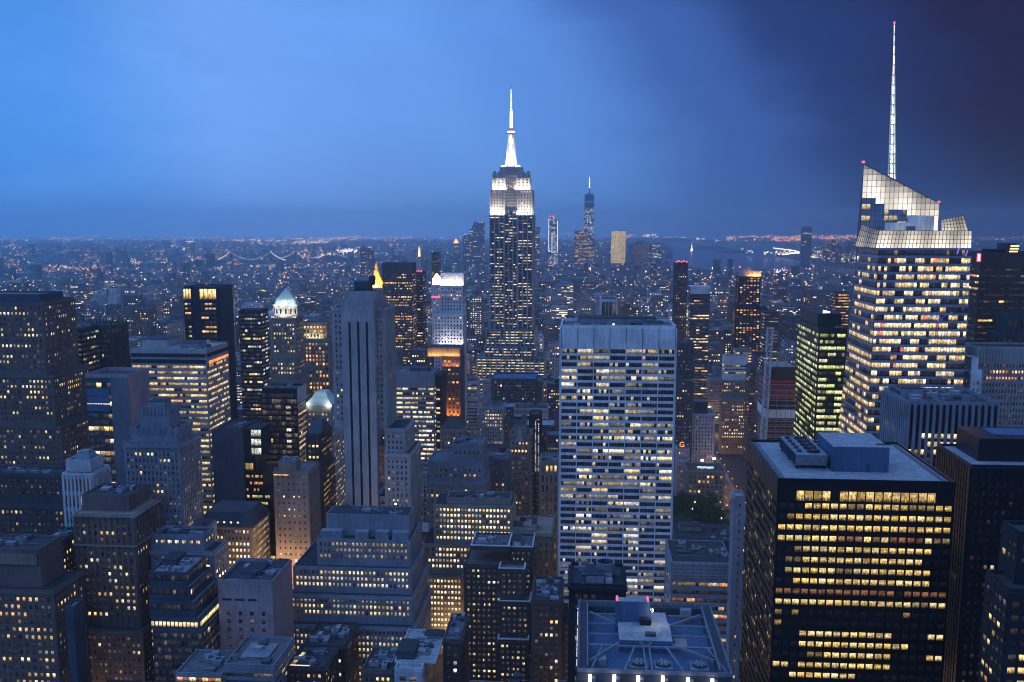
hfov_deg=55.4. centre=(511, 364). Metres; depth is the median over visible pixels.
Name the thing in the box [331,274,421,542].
office tower
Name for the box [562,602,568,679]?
building
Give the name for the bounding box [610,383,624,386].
window
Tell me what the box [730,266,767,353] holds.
office tower
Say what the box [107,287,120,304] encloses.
city building
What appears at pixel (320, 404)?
office tower
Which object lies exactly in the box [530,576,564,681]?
building
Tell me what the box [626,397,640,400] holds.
window
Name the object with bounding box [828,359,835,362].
window
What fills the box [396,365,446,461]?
office tower
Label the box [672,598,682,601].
window
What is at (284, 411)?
office tower
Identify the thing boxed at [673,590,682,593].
window
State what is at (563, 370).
window
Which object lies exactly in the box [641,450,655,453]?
window
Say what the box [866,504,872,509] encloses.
window
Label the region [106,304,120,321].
city building
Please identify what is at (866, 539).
window
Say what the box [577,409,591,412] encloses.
window
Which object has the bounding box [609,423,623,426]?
window
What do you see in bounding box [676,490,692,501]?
park tree
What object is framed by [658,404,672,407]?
window
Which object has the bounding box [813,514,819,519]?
window
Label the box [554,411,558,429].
city building
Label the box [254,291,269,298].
city building
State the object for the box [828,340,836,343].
window
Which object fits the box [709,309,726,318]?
city building
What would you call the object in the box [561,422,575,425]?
window
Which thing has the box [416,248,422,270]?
clock tower
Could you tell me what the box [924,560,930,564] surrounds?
window
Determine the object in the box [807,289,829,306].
city building
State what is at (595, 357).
window
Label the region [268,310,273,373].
office block
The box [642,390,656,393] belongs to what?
window
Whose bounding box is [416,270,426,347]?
office tower
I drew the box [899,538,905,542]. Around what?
window
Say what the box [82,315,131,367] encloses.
office tower
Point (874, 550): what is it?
window
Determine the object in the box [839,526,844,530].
window
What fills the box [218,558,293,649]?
office block
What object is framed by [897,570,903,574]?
window
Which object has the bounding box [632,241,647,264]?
office tower
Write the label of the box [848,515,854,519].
window
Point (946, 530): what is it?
window
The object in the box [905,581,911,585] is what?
window
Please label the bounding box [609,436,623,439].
window
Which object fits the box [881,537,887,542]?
window
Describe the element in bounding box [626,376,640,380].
window
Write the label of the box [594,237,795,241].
hills
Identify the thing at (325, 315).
city building
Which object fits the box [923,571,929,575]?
window
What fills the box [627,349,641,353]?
window
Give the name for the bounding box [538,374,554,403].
city building
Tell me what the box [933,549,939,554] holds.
window
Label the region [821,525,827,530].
window
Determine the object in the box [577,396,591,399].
window
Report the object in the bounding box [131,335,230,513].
office block
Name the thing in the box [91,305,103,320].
city building
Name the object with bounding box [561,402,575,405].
window
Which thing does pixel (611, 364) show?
window
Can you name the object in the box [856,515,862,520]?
window
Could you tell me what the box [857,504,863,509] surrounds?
window
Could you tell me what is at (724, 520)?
park tree
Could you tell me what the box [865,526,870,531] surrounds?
window
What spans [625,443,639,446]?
window
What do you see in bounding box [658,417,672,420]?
window
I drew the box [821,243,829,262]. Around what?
office tower
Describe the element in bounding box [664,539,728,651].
office block
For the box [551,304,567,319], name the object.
city building
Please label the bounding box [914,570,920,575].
window
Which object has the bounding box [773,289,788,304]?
city building
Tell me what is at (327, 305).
city building
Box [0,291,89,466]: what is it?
office tower
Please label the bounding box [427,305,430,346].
city building
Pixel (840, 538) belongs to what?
window
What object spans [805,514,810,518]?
window
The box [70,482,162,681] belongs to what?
office tower
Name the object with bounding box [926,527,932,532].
window
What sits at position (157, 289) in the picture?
city building
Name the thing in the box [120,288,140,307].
city building
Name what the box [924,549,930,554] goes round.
window
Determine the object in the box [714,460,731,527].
road
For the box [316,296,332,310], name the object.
city building
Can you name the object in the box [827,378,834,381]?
window
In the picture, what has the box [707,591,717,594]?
window
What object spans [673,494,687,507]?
park tree
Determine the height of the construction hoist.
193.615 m
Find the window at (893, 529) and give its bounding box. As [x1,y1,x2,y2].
[891,527,897,531]
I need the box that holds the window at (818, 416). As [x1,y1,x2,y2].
[816,415,824,418]
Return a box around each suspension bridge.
[218,252,286,260]
[281,252,347,261]
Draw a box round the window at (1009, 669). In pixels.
[1007,667,1014,673]
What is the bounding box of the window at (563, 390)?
[562,389,576,392]
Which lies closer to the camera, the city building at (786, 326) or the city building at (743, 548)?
the city building at (743, 548)
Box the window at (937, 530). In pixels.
[934,528,940,532]
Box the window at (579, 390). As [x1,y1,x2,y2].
[578,389,592,392]
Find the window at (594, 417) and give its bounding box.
[593,416,607,419]
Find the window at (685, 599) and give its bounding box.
[684,598,694,601]
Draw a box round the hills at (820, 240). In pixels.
[792,239,1023,241]
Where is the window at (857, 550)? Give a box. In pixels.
[855,547,861,552]
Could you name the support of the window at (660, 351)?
in the office tower at (617, 388)
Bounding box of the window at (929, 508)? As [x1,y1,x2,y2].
[927,506,933,510]
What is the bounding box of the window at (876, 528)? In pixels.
[873,526,879,531]
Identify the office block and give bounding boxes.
[0,466,65,534]
[50,527,76,570]
[77,323,101,371]
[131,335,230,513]
[150,525,228,577]
[204,500,270,568]
[211,249,224,258]
[211,419,275,558]
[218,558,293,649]
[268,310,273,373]
[273,456,320,589]
[303,320,333,398]
[305,419,335,529]
[423,490,516,654]
[427,435,490,528]
[463,235,482,264]
[488,445,510,491]
[491,373,537,402]
[512,515,554,575]
[528,410,542,514]
[539,452,558,576]
[579,241,594,266]
[648,245,660,265]
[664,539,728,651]
[691,399,715,462]
[726,490,744,681]
[830,291,849,362]
[879,385,1009,466]
[978,520,1023,681]
[987,312,1023,342]
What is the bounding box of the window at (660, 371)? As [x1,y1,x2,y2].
[659,370,673,373]
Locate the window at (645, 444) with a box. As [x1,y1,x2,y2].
[641,443,655,446]
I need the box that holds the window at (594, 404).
[593,403,607,406]
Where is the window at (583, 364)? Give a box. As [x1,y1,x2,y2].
[578,362,592,366]
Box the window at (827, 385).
[826,384,834,387]
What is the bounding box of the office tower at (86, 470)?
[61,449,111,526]
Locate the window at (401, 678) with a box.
[399,676,405,680]
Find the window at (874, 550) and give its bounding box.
[872,548,878,552]
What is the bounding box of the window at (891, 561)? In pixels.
[889,559,895,564]
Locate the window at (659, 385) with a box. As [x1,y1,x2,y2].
[658,384,673,387]
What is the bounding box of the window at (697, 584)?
[696,583,706,585]
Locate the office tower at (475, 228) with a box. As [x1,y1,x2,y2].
[472,221,477,234]
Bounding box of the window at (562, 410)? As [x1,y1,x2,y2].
[561,409,575,412]
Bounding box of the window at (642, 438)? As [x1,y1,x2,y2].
[641,437,655,440]
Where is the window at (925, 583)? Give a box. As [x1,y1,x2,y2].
[922,581,928,586]
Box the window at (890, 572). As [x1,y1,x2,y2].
[888,570,894,574]
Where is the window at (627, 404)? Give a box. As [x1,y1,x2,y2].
[626,403,640,406]
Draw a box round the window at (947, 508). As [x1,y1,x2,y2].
[945,506,951,511]
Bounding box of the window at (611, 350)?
[610,349,624,352]
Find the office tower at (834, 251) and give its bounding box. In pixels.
[829,239,838,262]
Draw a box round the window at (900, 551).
[898,549,904,553]
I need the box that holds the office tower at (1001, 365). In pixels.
[964,342,1023,426]
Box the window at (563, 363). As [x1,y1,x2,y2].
[562,362,576,365]
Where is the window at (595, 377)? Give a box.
[594,376,608,379]
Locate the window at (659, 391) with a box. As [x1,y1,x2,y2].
[658,390,672,393]
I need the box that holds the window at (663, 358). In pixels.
[659,357,673,360]
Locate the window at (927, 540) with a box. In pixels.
[925,538,931,543]
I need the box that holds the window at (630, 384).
[626,383,640,386]
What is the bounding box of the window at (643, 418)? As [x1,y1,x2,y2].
[642,417,656,420]
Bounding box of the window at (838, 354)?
[836,353,844,356]
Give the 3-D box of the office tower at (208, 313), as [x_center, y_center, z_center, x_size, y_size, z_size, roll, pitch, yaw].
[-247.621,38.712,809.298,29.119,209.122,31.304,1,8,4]
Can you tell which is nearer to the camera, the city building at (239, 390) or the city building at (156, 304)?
the city building at (239, 390)
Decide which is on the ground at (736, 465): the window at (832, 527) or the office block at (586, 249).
the office block at (586, 249)
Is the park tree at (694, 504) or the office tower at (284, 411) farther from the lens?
the park tree at (694, 504)
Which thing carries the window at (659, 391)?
in the office tower at (617, 388)
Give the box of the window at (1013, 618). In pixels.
[1011,615,1018,621]
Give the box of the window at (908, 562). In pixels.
[906,560,912,564]
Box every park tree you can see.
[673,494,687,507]
[673,500,682,511]
[673,511,686,520]
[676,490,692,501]
[676,510,690,516]
[680,496,695,506]
[681,515,691,520]
[689,496,702,507]
[691,506,704,517]
[693,493,707,500]
[693,514,708,521]
[695,497,709,514]
[697,500,714,517]
[703,504,720,517]
[704,492,719,503]
[705,517,720,521]
[709,507,729,521]
[715,517,729,526]
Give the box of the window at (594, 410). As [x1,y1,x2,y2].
[593,409,607,413]
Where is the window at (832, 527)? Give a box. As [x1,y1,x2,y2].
[830,525,836,530]
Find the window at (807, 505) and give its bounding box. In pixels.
[805,503,811,508]
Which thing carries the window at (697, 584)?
in the office block at (696, 571)
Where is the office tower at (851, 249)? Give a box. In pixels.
[847,241,855,262]
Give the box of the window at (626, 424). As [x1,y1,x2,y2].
[625,423,639,426]
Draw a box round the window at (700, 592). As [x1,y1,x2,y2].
[696,591,706,593]
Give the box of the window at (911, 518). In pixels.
[909,516,915,521]
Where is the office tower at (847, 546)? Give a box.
[740,432,956,681]
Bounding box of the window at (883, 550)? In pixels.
[881,548,887,553]
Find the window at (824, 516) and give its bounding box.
[822,514,828,519]
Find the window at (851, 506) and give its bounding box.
[848,504,854,509]
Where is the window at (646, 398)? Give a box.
[642,397,656,400]
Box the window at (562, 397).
[561,396,575,399]
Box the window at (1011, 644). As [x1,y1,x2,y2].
[1009,641,1016,647]
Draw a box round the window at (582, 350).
[578,349,592,352]
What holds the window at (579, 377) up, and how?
in the office tower at (617, 388)
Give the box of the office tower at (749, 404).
[743,364,755,461]
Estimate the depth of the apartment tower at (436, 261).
2089.72 m
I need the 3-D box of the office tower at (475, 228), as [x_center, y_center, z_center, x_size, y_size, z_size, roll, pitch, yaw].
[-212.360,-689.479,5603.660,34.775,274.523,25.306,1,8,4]
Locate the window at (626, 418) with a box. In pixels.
[625,417,639,420]
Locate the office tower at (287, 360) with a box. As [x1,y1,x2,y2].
[268,288,309,402]
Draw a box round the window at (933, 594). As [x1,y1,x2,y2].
[930,592,936,597]
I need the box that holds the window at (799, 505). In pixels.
[796,503,802,508]
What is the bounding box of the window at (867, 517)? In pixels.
[865,515,871,520]
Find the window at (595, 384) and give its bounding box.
[594,383,608,386]
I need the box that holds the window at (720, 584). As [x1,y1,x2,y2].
[719,583,727,586]
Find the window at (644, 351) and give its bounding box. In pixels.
[643,350,657,353]
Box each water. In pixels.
[334,249,436,257]
[626,237,854,274]
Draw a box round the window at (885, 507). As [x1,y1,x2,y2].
[883,505,889,509]
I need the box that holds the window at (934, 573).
[932,571,938,575]
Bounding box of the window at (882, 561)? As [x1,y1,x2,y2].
[880,559,886,563]
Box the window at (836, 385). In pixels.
[835,384,842,387]
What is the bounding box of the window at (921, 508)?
[918,506,924,510]
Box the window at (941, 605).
[938,603,944,608]
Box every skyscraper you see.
[477,90,546,393]
[584,177,593,240]
[757,348,796,439]
[838,22,971,438]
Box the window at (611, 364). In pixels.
[610,363,624,366]
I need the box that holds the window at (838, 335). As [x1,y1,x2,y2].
[837,334,845,337]
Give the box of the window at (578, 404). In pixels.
[577,403,591,406]
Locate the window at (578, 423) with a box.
[577,422,591,426]
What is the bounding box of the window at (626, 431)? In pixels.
[625,430,639,433]
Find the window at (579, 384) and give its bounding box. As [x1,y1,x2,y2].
[578,383,592,386]
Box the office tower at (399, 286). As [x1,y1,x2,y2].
[382,262,416,364]
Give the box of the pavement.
[714,455,745,509]
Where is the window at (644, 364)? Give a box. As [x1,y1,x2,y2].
[643,363,657,366]
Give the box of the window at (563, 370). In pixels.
[562,369,576,372]
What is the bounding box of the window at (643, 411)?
[642,410,656,413]
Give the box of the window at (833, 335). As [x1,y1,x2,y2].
[829,334,836,337]
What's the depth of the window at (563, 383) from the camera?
536.13 m
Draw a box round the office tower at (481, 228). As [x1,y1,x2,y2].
[477,222,484,260]
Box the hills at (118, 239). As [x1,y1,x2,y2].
[0,238,282,240]
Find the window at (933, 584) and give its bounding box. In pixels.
[931,582,937,586]
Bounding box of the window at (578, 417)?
[577,416,591,419]
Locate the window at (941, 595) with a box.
[939,593,945,597]
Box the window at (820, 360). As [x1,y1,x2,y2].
[819,359,826,362]
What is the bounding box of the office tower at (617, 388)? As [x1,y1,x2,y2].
[558,315,676,602]
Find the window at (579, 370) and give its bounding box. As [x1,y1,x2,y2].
[578,369,592,372]
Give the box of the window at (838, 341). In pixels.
[837,340,844,343]
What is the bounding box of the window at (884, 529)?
[882,526,888,531]
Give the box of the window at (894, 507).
[892,505,898,510]
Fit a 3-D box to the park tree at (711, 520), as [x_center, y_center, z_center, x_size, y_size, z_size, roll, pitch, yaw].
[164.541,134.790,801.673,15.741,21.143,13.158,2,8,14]
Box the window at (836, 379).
[835,378,842,381]
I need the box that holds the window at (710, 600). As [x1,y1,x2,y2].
[707,599,717,602]
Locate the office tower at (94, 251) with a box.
[90,247,99,256]
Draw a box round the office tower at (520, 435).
[509,423,532,514]
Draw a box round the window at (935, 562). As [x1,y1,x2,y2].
[932,560,938,565]
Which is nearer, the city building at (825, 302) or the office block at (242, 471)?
the office block at (242, 471)
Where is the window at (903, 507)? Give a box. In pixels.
[901,505,907,510]
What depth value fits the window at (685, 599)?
470.95 m
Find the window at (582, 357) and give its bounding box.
[578,356,592,359]
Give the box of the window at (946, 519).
[944,517,950,522]
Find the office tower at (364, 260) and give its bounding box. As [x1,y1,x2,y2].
[360,246,367,276]
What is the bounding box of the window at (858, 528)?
[856,526,862,530]
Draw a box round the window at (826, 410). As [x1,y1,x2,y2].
[825,409,832,412]
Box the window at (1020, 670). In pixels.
[1018,668,1023,673]
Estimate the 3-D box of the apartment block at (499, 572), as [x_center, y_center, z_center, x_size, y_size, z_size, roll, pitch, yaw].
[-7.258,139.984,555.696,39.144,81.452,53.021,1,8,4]
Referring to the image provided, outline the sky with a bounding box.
[0,0,1023,240]
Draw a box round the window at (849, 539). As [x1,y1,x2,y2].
[847,537,852,541]
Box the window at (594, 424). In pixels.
[593,423,607,426]
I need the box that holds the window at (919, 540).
[916,538,922,543]
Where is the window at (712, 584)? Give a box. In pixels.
[708,583,718,586]
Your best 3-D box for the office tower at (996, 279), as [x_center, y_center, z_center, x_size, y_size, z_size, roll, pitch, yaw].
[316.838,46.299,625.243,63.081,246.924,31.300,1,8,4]
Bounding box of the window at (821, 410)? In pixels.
[817,409,824,412]
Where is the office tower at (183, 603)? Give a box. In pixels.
[149,551,220,681]
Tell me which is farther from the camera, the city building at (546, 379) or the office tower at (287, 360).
the city building at (546, 379)
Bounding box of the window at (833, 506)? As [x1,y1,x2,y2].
[831,504,837,508]
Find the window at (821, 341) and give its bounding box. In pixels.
[820,340,827,343]
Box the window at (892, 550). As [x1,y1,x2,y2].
[889,548,895,553]
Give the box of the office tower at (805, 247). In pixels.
[800,227,811,263]
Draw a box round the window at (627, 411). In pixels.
[626,410,640,413]
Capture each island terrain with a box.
[687,246,731,249]
[717,250,749,252]
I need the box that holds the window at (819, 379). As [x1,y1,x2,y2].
[818,378,825,381]
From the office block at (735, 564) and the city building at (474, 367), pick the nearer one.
the office block at (735, 564)
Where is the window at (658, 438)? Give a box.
[657,437,671,440]
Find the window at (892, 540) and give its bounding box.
[890,538,896,542]
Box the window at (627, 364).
[626,363,640,366]
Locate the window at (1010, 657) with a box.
[1008,654,1015,660]
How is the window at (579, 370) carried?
in the office tower at (617, 388)
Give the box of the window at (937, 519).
[935,517,941,521]
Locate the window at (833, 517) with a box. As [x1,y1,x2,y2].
[830,515,836,519]
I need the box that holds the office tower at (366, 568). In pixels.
[293,503,431,681]
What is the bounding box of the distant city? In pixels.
[0,233,1023,681]
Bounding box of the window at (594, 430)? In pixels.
[593,429,607,432]
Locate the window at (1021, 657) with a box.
[1019,655,1023,660]
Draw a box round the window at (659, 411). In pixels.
[658,410,672,414]
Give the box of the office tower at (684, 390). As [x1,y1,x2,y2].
[673,339,694,488]
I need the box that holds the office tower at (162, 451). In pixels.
[123,398,217,539]
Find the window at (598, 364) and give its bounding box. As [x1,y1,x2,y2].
[594,363,608,366]
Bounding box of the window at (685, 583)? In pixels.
[684,582,694,585]
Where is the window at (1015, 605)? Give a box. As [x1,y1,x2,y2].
[1012,602,1019,608]
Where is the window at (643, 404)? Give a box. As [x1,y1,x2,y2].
[642,403,656,407]
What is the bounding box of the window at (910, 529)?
[908,527,914,532]
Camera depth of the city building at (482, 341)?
2015.31 m
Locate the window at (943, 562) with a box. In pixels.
[941,560,947,565]
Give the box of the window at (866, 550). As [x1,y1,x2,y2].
[863,548,869,552]
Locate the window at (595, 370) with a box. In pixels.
[594,369,608,373]
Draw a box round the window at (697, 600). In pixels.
[696,598,705,601]
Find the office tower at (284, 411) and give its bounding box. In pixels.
[261,383,306,483]
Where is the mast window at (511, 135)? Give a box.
[510,135,511,163]
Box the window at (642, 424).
[641,423,655,427]
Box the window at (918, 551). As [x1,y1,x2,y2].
[916,549,921,553]
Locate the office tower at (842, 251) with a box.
[838,246,847,262]
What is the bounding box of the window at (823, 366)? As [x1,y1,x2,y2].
[819,365,826,368]
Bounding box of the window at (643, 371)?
[642,370,657,373]
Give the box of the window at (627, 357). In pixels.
[626,356,641,359]
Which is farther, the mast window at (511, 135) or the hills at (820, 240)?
the hills at (820, 240)
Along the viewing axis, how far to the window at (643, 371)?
531.83 m
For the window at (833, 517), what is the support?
in the office tower at (847, 546)
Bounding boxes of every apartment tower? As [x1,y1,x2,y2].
[431,252,440,277]
[433,272,466,429]
[548,216,557,265]
[672,260,687,339]
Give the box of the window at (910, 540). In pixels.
[908,538,913,542]
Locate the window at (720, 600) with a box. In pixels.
[719,599,726,602]
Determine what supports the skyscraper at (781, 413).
on the ground at (736, 465)
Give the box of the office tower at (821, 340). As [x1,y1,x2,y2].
[793,307,846,439]
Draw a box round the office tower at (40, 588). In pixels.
[0,534,89,681]
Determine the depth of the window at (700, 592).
469.91 m
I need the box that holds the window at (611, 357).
[610,356,624,359]
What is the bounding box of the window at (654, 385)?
[642,383,656,387]
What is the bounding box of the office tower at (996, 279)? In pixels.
[966,243,1023,341]
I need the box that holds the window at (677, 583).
[673,582,683,585]
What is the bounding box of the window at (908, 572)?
[906,570,911,575]
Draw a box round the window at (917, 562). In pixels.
[915,560,921,564]
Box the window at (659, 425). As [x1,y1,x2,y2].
[658,424,672,427]
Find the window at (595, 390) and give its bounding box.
[594,389,608,393]
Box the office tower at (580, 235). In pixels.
[574,231,586,264]
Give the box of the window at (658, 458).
[657,457,671,460]
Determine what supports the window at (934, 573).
in the office tower at (847, 546)
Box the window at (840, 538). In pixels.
[838,536,844,541]
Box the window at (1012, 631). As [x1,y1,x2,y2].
[1010,628,1017,634]
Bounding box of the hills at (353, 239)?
[244,239,560,239]
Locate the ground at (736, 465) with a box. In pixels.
[16,239,979,681]
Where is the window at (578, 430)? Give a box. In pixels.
[577,429,591,432]
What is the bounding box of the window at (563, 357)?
[562,356,576,359]
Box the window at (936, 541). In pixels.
[934,539,940,543]
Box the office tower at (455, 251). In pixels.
[453,239,458,264]
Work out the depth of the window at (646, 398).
533.91 m
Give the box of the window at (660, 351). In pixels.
[659,350,673,353]
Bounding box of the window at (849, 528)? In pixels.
[847,526,853,530]
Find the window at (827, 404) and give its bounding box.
[825,403,833,406]
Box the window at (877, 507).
[874,505,880,509]
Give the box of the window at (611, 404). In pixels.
[610,403,624,406]
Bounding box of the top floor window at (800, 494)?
[797,491,935,502]
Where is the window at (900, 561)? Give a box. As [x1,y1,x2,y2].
[898,559,903,564]
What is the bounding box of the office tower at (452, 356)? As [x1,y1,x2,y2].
[428,344,464,421]
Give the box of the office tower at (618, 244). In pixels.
[610,231,625,264]
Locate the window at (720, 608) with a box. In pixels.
[719,607,726,610]
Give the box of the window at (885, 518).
[883,516,888,520]
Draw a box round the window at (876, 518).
[874,515,880,520]
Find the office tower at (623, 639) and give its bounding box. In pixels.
[576,596,732,681]
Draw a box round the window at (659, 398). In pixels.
[658,397,672,400]
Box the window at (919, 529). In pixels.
[917,527,923,532]
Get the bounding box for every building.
[7,280,22,282]
[7,283,16,290]
[16,281,31,290]
[52,275,62,290]
[54,288,68,296]
[56,278,70,296]
[70,283,89,309]
[76,305,85,324]
[89,289,97,297]
[90,292,108,299]
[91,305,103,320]
[97,297,108,310]
[101,316,116,321]
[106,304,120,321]
[106,679,163,681]
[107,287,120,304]
[115,278,132,288]
[118,307,130,336]
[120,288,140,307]
[123,293,144,307]
[129,340,138,355]
[130,307,156,336]
[145,300,161,316]
[147,285,161,295]
[150,280,161,284]
[153,321,173,335]
[166,322,185,340]
[169,296,183,314]
[170,283,183,288]
[170,314,184,321]
[175,649,234,681]
[176,288,182,296]
[211,278,224,283]
[216,283,237,306]
[224,636,294,681]
[225,679,267,681]
[233,307,238,346]
[235,317,239,346]
[236,364,240,375]
[236,378,241,403]
[237,404,242,419]
[239,294,251,308]
[240,288,257,299]
[244,302,263,308]
[254,283,270,291]
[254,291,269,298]
[286,644,339,681]
[291,280,299,291]
[298,302,315,312]
[300,312,321,321]
[303,621,359,681]
[309,282,327,294]
[312,311,328,319]
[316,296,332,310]
[322,300,332,311]
[332,285,342,306]
[361,647,397,681]
[379,429,384,482]
[380,484,384,505]
[394,629,445,681]
[396,348,403,368]
[407,347,433,366]
[421,462,428,520]
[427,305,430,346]
[440,416,466,450]
[442,612,469,681]
[466,311,469,325]
[467,326,476,335]
[467,335,478,347]
[467,355,471,376]
[467,374,480,435]
[469,293,483,334]
[470,680,502,681]
[472,358,476,376]
[474,283,485,289]
[477,334,485,349]
[480,375,492,416]
[480,401,505,444]
[487,444,506,450]
[501,399,521,414]
[504,414,528,448]
[509,672,537,681]
[513,400,548,418]
[525,418,555,451]
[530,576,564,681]
[535,317,543,329]
[537,335,548,359]
[538,281,551,290]
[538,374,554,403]
[538,377,542,403]
[539,293,551,302]
[542,303,557,312]
[543,313,552,322]
[543,322,557,339]
[543,425,558,452]
[547,377,558,418]
[549,342,558,376]
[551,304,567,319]
[554,334,559,370]
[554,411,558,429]
[558,283,573,308]
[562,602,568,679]
[567,558,627,681]
[579,295,591,314]
[582,282,595,286]
[609,291,620,314]
[622,304,638,314]
[631,287,645,303]
[650,300,657,309]
[651,294,662,299]
[655,306,668,315]
[672,521,729,553]
[674,444,689,494]
[683,458,724,507]
[707,395,719,423]
[708,341,721,372]
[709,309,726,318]
[709,328,725,362]
[710,301,717,309]
[712,363,721,376]
[716,292,728,309]
[718,328,730,353]
[726,301,734,321]
[733,346,751,361]
[741,587,742,626]
[742,510,745,586]
[748,352,758,367]
[754,368,759,437]
[760,302,781,310]
[763,284,775,294]
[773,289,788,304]
[777,315,795,354]
[780,339,796,363]
[788,289,803,315]
[795,316,800,342]
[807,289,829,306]
[822,299,830,307]
[823,284,837,298]
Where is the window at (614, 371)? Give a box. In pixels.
[610,370,624,373]
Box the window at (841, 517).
[839,515,845,519]
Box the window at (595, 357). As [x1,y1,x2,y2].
[594,356,608,359]
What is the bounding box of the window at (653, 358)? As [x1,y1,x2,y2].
[643,356,657,360]
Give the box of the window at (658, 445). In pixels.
[657,444,671,447]
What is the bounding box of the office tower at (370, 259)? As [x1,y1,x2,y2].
[368,248,373,274]
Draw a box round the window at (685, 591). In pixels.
[684,590,694,593]
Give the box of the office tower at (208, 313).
[183,284,237,419]
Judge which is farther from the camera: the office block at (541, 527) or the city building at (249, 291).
the city building at (249, 291)
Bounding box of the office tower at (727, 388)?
[706,354,747,453]
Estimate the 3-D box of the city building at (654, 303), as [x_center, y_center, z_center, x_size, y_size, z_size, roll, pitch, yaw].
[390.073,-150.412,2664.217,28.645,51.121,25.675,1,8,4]
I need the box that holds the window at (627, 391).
[626,390,640,393]
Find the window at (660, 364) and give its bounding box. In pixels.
[659,363,673,367]
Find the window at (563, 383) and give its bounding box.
[562,382,576,386]
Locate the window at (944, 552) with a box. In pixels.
[942,550,948,554]
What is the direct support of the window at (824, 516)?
in the office tower at (847, 546)
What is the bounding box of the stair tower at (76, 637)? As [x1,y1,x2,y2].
[65,599,87,681]
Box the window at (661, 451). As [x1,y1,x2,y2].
[657,450,671,453]
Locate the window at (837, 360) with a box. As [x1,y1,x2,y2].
[836,359,843,362]
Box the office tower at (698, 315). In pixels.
[687,285,710,399]
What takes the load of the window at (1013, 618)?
in the office block at (1001, 654)
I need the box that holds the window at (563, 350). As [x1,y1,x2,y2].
[562,349,576,352]
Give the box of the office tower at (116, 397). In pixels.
[85,367,149,482]
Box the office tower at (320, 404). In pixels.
[306,389,345,504]
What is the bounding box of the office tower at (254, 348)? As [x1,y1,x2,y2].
[239,308,270,421]
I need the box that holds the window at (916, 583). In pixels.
[914,581,919,586]
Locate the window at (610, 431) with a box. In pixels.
[609,430,623,433]
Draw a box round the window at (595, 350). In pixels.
[594,349,608,352]
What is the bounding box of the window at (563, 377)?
[562,376,576,379]
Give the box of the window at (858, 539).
[855,537,861,541]
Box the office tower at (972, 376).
[963,355,981,393]
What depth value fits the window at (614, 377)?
533.65 m
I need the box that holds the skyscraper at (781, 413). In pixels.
[757,348,796,439]
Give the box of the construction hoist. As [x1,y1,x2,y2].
[745,327,783,438]
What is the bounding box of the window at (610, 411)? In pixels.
[609,410,623,413]
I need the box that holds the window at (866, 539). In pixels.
[864,537,870,541]
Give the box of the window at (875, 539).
[873,537,879,542]
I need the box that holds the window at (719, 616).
[718,615,726,618]
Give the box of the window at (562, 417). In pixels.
[561,416,575,419]
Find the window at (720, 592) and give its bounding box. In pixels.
[719,591,727,594]
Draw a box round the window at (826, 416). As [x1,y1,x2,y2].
[825,415,832,418]
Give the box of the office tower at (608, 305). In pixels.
[599,296,617,314]
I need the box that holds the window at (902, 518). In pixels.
[900,516,906,521]
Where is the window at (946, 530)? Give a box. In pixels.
[943,528,949,532]
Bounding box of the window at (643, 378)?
[642,377,656,380]
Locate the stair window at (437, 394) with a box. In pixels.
[436,389,439,449]
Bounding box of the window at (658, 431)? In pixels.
[657,430,671,433]
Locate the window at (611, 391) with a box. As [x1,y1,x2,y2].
[610,390,624,393]
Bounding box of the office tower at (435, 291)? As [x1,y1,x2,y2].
[431,273,439,343]
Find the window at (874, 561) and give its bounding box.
[872,559,877,563]
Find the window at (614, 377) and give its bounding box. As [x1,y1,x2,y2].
[610,376,624,379]
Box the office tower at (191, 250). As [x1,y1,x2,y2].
[186,241,196,257]
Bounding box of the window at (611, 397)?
[610,396,624,400]
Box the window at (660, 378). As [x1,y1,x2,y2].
[659,377,673,380]
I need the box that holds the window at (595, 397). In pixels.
[594,396,608,399]
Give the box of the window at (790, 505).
[788,503,794,507]
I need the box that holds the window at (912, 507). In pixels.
[909,505,915,510]
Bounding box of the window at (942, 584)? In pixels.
[940,582,946,586]
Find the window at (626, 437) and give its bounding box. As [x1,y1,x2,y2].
[625,436,639,440]
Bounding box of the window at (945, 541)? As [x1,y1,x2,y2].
[943,539,948,543]
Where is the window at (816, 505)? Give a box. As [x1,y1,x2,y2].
[814,503,820,508]
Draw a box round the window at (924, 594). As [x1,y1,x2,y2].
[922,592,927,596]
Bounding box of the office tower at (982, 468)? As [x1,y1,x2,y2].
[935,426,1023,681]
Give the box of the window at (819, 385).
[818,384,825,387]
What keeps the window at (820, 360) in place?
in the office tower at (821, 340)
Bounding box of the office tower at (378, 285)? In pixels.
[373,262,381,288]
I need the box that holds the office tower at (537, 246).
[535,227,539,266]
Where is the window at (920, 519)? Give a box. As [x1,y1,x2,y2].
[918,516,923,521]
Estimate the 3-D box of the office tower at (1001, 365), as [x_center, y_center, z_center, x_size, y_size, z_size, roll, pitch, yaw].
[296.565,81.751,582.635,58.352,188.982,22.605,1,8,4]
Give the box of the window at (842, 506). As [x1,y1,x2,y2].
[840,504,846,508]
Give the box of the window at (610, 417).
[609,416,623,419]
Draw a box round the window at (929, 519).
[926,517,932,521]
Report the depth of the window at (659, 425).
535.48 m
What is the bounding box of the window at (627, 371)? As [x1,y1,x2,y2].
[626,370,640,373]
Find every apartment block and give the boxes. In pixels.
[463,531,535,680]
[759,310,778,369]
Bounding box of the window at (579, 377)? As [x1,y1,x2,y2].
[578,376,592,379]
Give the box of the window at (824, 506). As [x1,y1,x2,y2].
[822,503,828,508]
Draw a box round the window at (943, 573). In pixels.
[940,571,946,576]
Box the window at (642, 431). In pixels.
[641,430,655,433]
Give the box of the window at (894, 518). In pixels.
[891,516,897,520]
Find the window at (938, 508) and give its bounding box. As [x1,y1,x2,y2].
[936,506,942,510]
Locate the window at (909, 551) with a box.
[907,549,913,553]
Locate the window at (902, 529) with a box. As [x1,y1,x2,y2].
[899,527,905,531]

